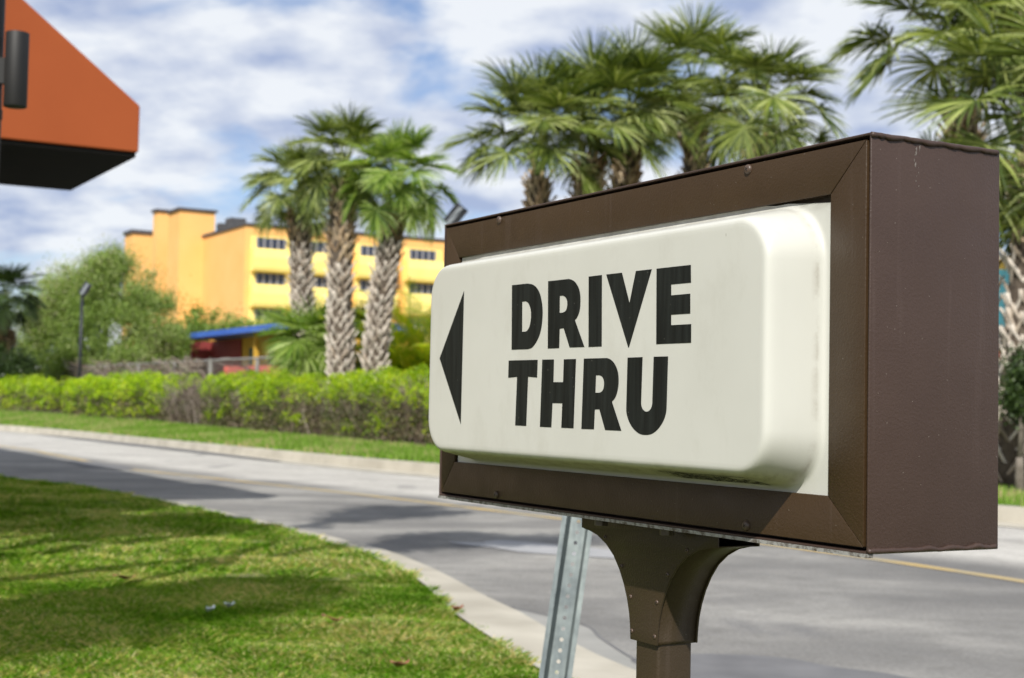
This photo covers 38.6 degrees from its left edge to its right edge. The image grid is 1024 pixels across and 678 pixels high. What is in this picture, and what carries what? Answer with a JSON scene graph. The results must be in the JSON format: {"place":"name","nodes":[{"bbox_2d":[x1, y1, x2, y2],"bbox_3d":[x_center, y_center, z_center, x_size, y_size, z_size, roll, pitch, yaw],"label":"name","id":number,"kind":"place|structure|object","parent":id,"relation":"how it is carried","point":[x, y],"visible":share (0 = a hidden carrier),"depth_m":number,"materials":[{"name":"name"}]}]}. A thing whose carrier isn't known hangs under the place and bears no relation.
{"place":"outdoors","nodes":[
{"label":"outdoors","id":0,"kind":"place"},
{"bbox_2d":[0,474,579,677],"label":"lawn","id":1,"kind":"structure","parent":0,"point":[254,574],"depth_m":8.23,"materials":[{"name":"plant"}]},
{"bbox_2d":[0,0,29,142],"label":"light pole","id":2,"kind":"object","parent":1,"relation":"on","point":[14,64],"visible":1,"depth_m":6.19,"materials":[{"name":"black metal"}]},
{"bbox_2d":[0,0,139,190],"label":"restaurant","id":3,"kind":"structure","parent":1,"relation":"on","point":[74,124],"depth_m":11.86,"materials":[{"name":"orange paint"}]},
{"bbox_2d":[112,573,135,578],"bbox_3d":[-2.013,1.235,7.592,0.130,0.032,0.040,1,-3,13],"label":"dead leaf","id":4,"kind":"object","parent":1,"relation":"on","point":[123,577],"visible":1,"depth_m":7.59,"materials":[{"name":"brown plant"}]},
{"bbox_2d":[206,605,214,611],"bbox_3d":[-1.339,1.196,6.486,0.034,0.030,0.053,1,-3,0],"label":"paper scrap","id":5,"kind":"object","parent":1,"relation":"on","point":[210,608],"visible":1,"depth_m":6.48,"materials":[{"name":"white paper"}]},
{"bbox_2d":[224,601,233,606],"bbox_3d":[-1.284,1.205,6.635,0.038,0.030,0.038,0,-3,26],"label":"paper scrap","id":6,"kind":"object","parent":1,"relation":"on","point":[228,604],"visible":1,"depth_m":6.63,"materials":[{"name":"white paper"}]},
{"bbox_2d":[321,613,342,621],"bbox_3d":[-0.771,1.199,6.271,0.130,0.033,0.050,-1,-4,41],"label":"dead leaf","id":7,"kind":"object","parent":1,"relation":"on","point":[333,619],"visible":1,"depth_m":6.26,"materials":[{"name":"brown plant"}]},
{"bbox_2d":[390,659,409,666],"bbox_3d":[-0.400,1.156,5.206,0.070,0.031,0.041,1,-3,0],"label":"dead leaf","id":8,"kind":"object","parent":1,"relation":"on","point":[398,663],"visible":1,"depth_m":5.20,"materials":[{"name":"brown plant"}]},
{"bbox_2d":[451,605,462,609],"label":"dead leaf","id":9,"kind":"object","parent":1,"relation":"on","point":[456,607],"visible":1,"depth_m":6.67,"materials":[{"name":"brown plant"}]},
{"bbox_2d":[539,515,591,677],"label":"channel post","id":10,"kind":"object","parent":1,"relation":"on","point":[557,610],"visible":0.39,"depth_m":3.44,"materials":[{"name":"silver metal"}]},
{"bbox_2d":[429,131,999,677],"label":"drive thru sign","id":11,"kind":"object","parent":1,"relation":"on","point":[673,391],"visible":1,"depth_m":1.58,"materials":[{"name":"brown metal"}]},
{"bbox_2d":[0,431,1023,677],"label":"road","id":12,"kind":"structure","parent":0,"point":[856,613],"depth_m":9.30,"materials":[{"name":"grey asphalt"}]},
{"bbox_2d":[0,445,87,460],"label":"line","id":13,"kind":"object","parent":12,"relation":"on","point":[49,453],"visible":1,"depth_m":26.32,"materials":[{"name":"yellow paint"}]},
{"bbox_2d":[67,461,133,468],"bbox_3d":[-6.256,1.903,22.112,0.649,0.001,2.898,2,-3,-27],"label":"tar patch","id":14,"kind":"object","parent":12,"relation":"on","point":[95,464],"visible":1,"depth_m":22.00,"materials":[{"name":"grey asphalt"}]},
{"bbox_2d":[38,434,281,461],"bbox_3d":[-8.255,2.327,32.170,0.424,0.002,17.812,3,-3,-31],"label":"gutter stain","id":15,"kind":"object","parent":12,"relation":"on","point":[171,448],"visible":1,"depth_m":30.58,"materials":[{"name":"grey concrete"}]},
{"bbox_2d":[18,478,635,677],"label":"kerb","id":16,"kind":"structure","parent":12,"relation":"on","point":[500,620],"depth_m":6.63,"materials":[{"name":"concrete"}]},
{"bbox_2d":[0,425,1023,527],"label":"kerb","id":17,"kind":"structure","parent":12,"relation":"on","point":[1010,516],"depth_m":25.04,"materials":[{"name":"concrete"}]},
{"bbox_2d":[449,540,613,557],"bbox_3d":[0.346,1.484,10.271,1.854,0.001,0.636,-1,-3,39],"label":"pale patch","id":18,"kind":"object","parent":12,"relation":"on","point":[531,547],"visible":0.61,"depth_m":10.44,"materials":[{"name":"grey asphalt"}]},
{"bbox_2d":[513,608,635,669],"bbox_3d":[0.883,1.246,4.937,0.401,0.001,5.096,2,-3,-23],"label":"gutter","id":19,"kind":"object","parent":12,"relation":"on","point":[588,639],"visible":0.39,"depth_m":6.20,"materials":[{"name":"concrete"}]},
{"bbox_2d":[511,607,635,659],"bbox_3d":[0.945,1.248,4.995,0.242,0.001,4.982,2,-3,-23],"label":"joint","id":20,"kind":"object","parent":19,"relation":"on","point":[600,637],"visible":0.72,"depth_m":6.37,"materials":[{"name":"grey concrete"}]},
{"bbox_2d":[130,469,1023,582],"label":"line","id":21,"kind":"object","parent":12,"relation":"on","point":[960,571],"visible":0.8,"depth_m":13.44,"materials":[{"name":"yellow paint"}]},
{"bbox_2d":[631,654,909,677],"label":"pale patch","id":22,"kind":"object","parent":12,"relation":"on","point":[725,666],"visible":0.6,"depth_m":5.68,"materials":[{"name":"grey concrete"}]},
{"bbox_2d":[0,0,1023,367],"label":"sky","id":23,"kind":"structure","parent":0,"point":[214,83],"materials":[{"name":"blue"}]},
{"bbox_2d":[2,407,1023,620],"bbox_3d":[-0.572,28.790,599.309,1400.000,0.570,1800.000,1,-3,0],"label":"ground","id":24,"kind":"structure","parent":0,"point":[300,434],"depth_m":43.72,"materials":[{"name":"green plant"}]},
{"bbox_2d":[0,261,47,409],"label":"sabal palm","id":25,"kind":"object","parent":24,"relation":"on","point":[8,277],"visible":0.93,"depth_m":54.33,"materials":[{"name":"green plant"}]},
{"bbox_2d":[0,340,52,394],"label":"round shrub","id":26,"kind":"object","parent":24,"relation":"on","point":[18,364],"visible":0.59,"depth_m":53.38,"materials":[{"name":"green plant"}]},
{"bbox_2d":[0,373,79,413],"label":"hedge shrub","id":27,"kind":"object","parent":24,"relation":"on","point":[36,393],"visible":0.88,"depth_m":49.06,"materials":[{"name":"green plant"}]},
{"bbox_2d":[77,282,91,412],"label":"area light","id":28,"kind":"object","parent":24,"relation":"on","point":[84,290],"visible":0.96,"depth_m":48.02,"materials":[{"name":"metal"}]},
{"bbox_2d":[8,233,215,402],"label":"oak tree","id":29,"kind":"object","parent":24,"relation":"on","point":[109,300],"visible":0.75,"depth_m":59.40,"materials":[{"name":"green plant"}]},
{"bbox_2d":[59,368,188,421],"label":"hedge shrub","id":30,"kind":"object","parent":24,"relation":"on","point":[112,395],"visible":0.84,"depth_m":41.97,"materials":[{"name":"green plant"}]},
{"bbox_2d":[147,372,220,425],"bbox_3d":[-8.077,1.552,37.958,1.991,1.419,5.102,3,-3,-33],"label":"hedge shrub","id":31,"kind":"object","parent":24,"relation":"on","point":[183,409],"visible":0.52,"depth_m":38.05,"materials":[{"name":"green plant"}]},
{"bbox_2d":[192,369,281,429],"bbox_3d":[-6.606,1.448,35.216,2.027,1.481,4.333,3,-3,-33],"label":"hedge shrub","id":32,"kind":"object","parent":24,"relation":"on","point":[225,391],"visible":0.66,"depth_m":34.88,"materials":[{"name":"green plant"}]},
{"bbox_2d":[237,135,341,411],"bbox_3d":[-5.435,-1.458,36.982,3.156,7.466,3.116,1,-3,0],"label":"sabal palm","id":33,"kind":"object","parent":24,"relation":"on","point":[303,230],"visible":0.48,"depth_m":36.83,"materials":[{"name":"green plant"}]},
{"bbox_2d":[236,367,346,435],"bbox_3d":[-4.691,1.371,32.425,1.986,1.511,5.332,3,-3,-34],"label":"hedge shrub","id":34,"kind":"object","parent":24,"relation":"on","point":[287,413],"visible":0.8,"depth_m":32.11,"materials":[{"name":"green plant"}]},
{"bbox_2d":[249,295,362,398],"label":"young palm","id":35,"kind":"object","parent":24,"relation":"on","point":[300,355],"visible":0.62,"depth_m":34.09,"materials":[{"name":"green plant"}]},
{"bbox_2d":[186,322,425,387],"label":"lodge building","id":36,"kind":"structure","parent":24,"relation":"on","point":[240,342],"depth_m":58.73,"materials":[{"name":"blue metal"}]},
{"bbox_2d":[249,348,252,365],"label":"door","id":37,"kind":"structure","parent":36,"relation":"in","point":[250,349],"depth_m":57.66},
{"bbox_2d":[268,347,274,365],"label":"window","id":38,"kind":"structure","parent":36,"relation":"in","point":[268,347],"depth_m":55.74,"materials":[{"name":"black"}]},
{"bbox_2d":[224,363,411,397],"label":"boundary wall","id":39,"kind":"structure","parent":24,"relation":"on","point":[237,368],"depth_m":43.16,"materials":[{"name":"orange paint"}]},
{"bbox_2d":[273,101,407,431],"bbox_3d":[-3.696,-1.460,31.024,3.100,7.070,3.057,1,-3,0],"label":"sabal palm","id":40,"kind":"object","parent":24,"relation":"on","point":[339,277],"visible":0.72,"depth_m":30.89,"materials":[{"name":"green plant"}]},
{"bbox_2d":[308,299,417,375],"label":"young palm","id":41,"kind":"object","parent":24,"relation":"on","point":[357,315],"visible":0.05,"depth_m":35.43,"materials":[{"name":"green plant"}]},
{"bbox_2d":[299,362,434,444],"bbox_3d":[-2.523,1.241,28.584,1.916,1.579,5.355,3,-3,-33],"label":"hedge shrub","id":42,"kind":"object","parent":24,"relation":"on","point":[390,415],"visible":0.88,"depth_m":27.90,"materials":[{"name":"green plant"}]},
{"bbox_2d":[317,289,430,400],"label":"areca palm","id":43,"kind":"object","parent":24,"relation":"on","point":[394,315],"visible":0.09,"depth_m":33.52,"materials":[{"name":"green plant"}]},
{"bbox_2d":[319,276,430,394],"bbox_3d":[-2.060,0.412,33.124,4.511,3.289,4.397,1,-3,0],"label":"areca palm","id":44,"kind":"object","parent":24,"relation":"on","point":[398,359],"visible":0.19,"depth_m":32.31,"materials":[{"name":"green plant"}]},
{"bbox_2d":[332,116,466,405],"bbox_3d":[-2.344,-1.289,30.045,2.786,6.688,2.770,1,-3,0],"label":"sabal palm","id":45,"kind":"object","parent":24,"relation":"on","point":[388,220],"visible":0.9,"depth_m":29.77,"materials":[{"name":"green plant"}]},
{"bbox_2d":[417,385,433,444],"bbox_3d":[-0.374,1.165,25.080,1.654,1.563,4.233,3,-3,-31],"label":"hedge shrub","id":46,"kind":"object","parent":24,"relation":"on","point":[426,406],"visible":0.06,"depth_m":26.01,"materials":[{"name":"green plant"}]},
{"bbox_2d":[443,202,467,223],"bbox_3d":[-1.044,-0.272,26.033,0.433,4.334,0.190,1,-3,0],"label":"area light","id":47,"kind":"object","parent":24,"relation":"on","point":[457,212],"visible":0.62,"depth_m":26.04,"materials":[{"name":"metal"}]},
{"bbox_2d":[22,331,1000,428],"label":"chain link fence","id":48,"kind":"object","parent":24,"relation":"on","point":[256,364],"visible":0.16,"depth_m":45.05,"materials":[{"name":"metal"}]},
{"bbox_2d":[34,355,227,403],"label":"dry vines","id":49,"kind":"object","parent":48,"relation":"hanging from","point":[201,365],"visible":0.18,"depth_m":49.38,"materials":[{"name":"brown plant"}]},
{"bbox_2d":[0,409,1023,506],"bbox_3d":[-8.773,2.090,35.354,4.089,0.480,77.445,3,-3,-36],"label":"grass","id":50,"kind":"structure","parent":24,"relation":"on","point":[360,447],"depth_m":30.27,"materials":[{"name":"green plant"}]},
{"bbox_2d":[432,47,629,206],"bbox_3d":[0.452,-1.516,25.200,3.245,6.910,3.245,-1,-3,34],"label":"sabal palm","id":51,"kind":"object","parent":24,"relation":"on","point":[540,95],"visible":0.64,"depth_m":24.82,"materials":[{"name":"green plant"}]},
{"bbox_2d":[492,23,683,198],"bbox_3d":[1.293,-1.710,25.679,3.464,7.352,3.347,1,-3,0],"label":"sabal palm","id":52,"kind":"object","parent":24,"relation":"on","point":[619,82],"visible":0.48,"depth_m":25.32,"materials":[{"name":"green plant"}]},
{"bbox_2d":[537,22,729,188],"bbox_3d":[2.132,-1.846,26.467,3.605,7.715,3.468,1,-3,0],"label":"sabal palm","id":53,"kind":"object","parent":24,"relation":"on","point":[658,64],"visible":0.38,"depth_m":26.27,"materials":[{"name":"green plant"}]},
{"bbox_2d":[621,0,780,174],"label":"sabal palm","id":54,"kind":"object","parent":24,"relation":"on","point":[683,35],"visible":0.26,"depth_m":27.67,"materials":[{"name":"green plant"}]},
{"bbox_2d":[670,26,852,168],"bbox_3d":[4.132,-1.622,24.547,3.172,7.233,3.099,1,-3,0],"label":"sabal palm","id":55,"kind":"object","parent":24,"relation":"on","point":[753,138],"visible":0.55,"depth_m":24.15,"materials":[{"name":"green plant"}]},
{"bbox_2d":[819,0,1023,360],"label":"sabal palm","id":56,"kind":"object","parent":24,"relation":"on","point":[868,74],"visible":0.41,"depth_m":19.82,"materials":[{"name":"green plant"}]},
{"bbox_2d":[874,0,1023,485],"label":"sabal palm","id":57,"kind":"object","parent":24,"relation":"on","point":[1011,203],"visible":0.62,"depth_m":17.33,"materials":[{"name":"green plant"}]},
{"bbox_2d":[917,0,1023,144],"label":"sabal palm","id":58,"kind":"object","parent":24,"relation":"on","point":[951,15],"visible":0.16,"depth_m":20.14,"materials":[{"name":"green plant"}]},
{"bbox_2d":[998,340,1023,491],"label":"round shrub","id":59,"kind":"object","parent":24,"relation":"on","point":[1011,397],"visible":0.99,"depth_m":16.16,"materials":[{"name":"green plant"}]},
{"label":"ground","id":60,"kind":"structure","parent":0,"visible":0},
{"bbox_2d":[167,299,240,368],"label":"tree","id":61,"kind":"object","parent":60,"relation":"on","point":[202,326],"visible":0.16,"depth_m":65.70,"materials":[{"name":"green plant"}]},
{"bbox_2d":[208,307,251,329],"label":"shrub","id":62,"kind":"object","parent":60,"relation":"on","point":[229,323],"visible":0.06,"depth_m":71.76,"materials":[{"name":"green plant"}]},
{"bbox_2d":[237,308,275,326],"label":"shrub","id":63,"kind":"object","parent":60,"relation":"on","point":[253,323],"visible":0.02,"depth_m":75.96,"materials":[{"name":"green plant"}]},
{"bbox_2d":[257,307,290,324],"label":"shrub","id":64,"kind":"object","parent":60,"relation":"on","point":[269,318],"visible":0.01,"depth_m":69.73,"materials":[{"name":"green plant"}]},
{"bbox_2d":[122,207,444,345],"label":"hotel","id":65,"kind":"structure","parent":60,"relation":"on","point":[230,263],"depth_m":132.49,"materials":[{"name":"paint"}]},
{"bbox_2d":[256,309,281,319],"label":"window","id":66,"kind":"structure","parent":65,"relation":"in","point":[259,313],"depth_m":125.89,"materials":[{"name":"grey glass"}]},
{"bbox_2d":[257,273,282,284],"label":"window","id":67,"kind":"structure","parent":65,"relation":"in","point":[259,276],"depth_m":126.44,"materials":[{"name":"grey glass"}]},
{"bbox_2d":[258,237,283,249],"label":"window","id":68,"kind":"structure","parent":65,"relation":"in","point":[274,241],"depth_m":126.60,"materials":[{"name":"grey glass"}]},
{"bbox_2d":[311,242,327,252],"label":"window","id":69,"kind":"structure","parent":65,"relation":"in","point":[320,248],"depth_m":128.78,"materials":[{"name":"grey glass"}]},
{"bbox_2d":[312,276,326,287],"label":"window","id":70,"kind":"structure","parent":65,"relation":"in","point":[319,281],"depth_m":128.69,"materials":[{"name":"grey glass"}]},
{"bbox_2d":[361,280,370,289],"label":"window","id":71,"kind":"structure","parent":65,"relation":"in","point":[363,282],"depth_m":130.76,"materials":[{"name":"grey glass"}]},
{"bbox_2d":[362,245,376,255],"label":"window","id":72,"kind":"structure","parent":65,"relation":"in","point":[364,248],"depth_m":130.97,"materials":[{"name":"grey glass"}]},
{"bbox_2d":[410,283,432,294],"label":"window","id":73,"kind":"structure","parent":65,"relation":"in","point":[418,284],"depth_m":133.65,"materials":[{"name":"grey glass"}]},
{"bbox_2d":[411,249,433,260],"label":"window","id":74,"kind":"structure","parent":65,"relation":"in","point":[413,252],"depth_m":133.65,"materials":[{"name":"grey glass"}]},
{"bbox_2d":[998,256,1009,378],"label":"teal building","id":75,"kind":"structure","parent":60,"relation":"on","point":[1002,289],"depth_m":36.11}
]}

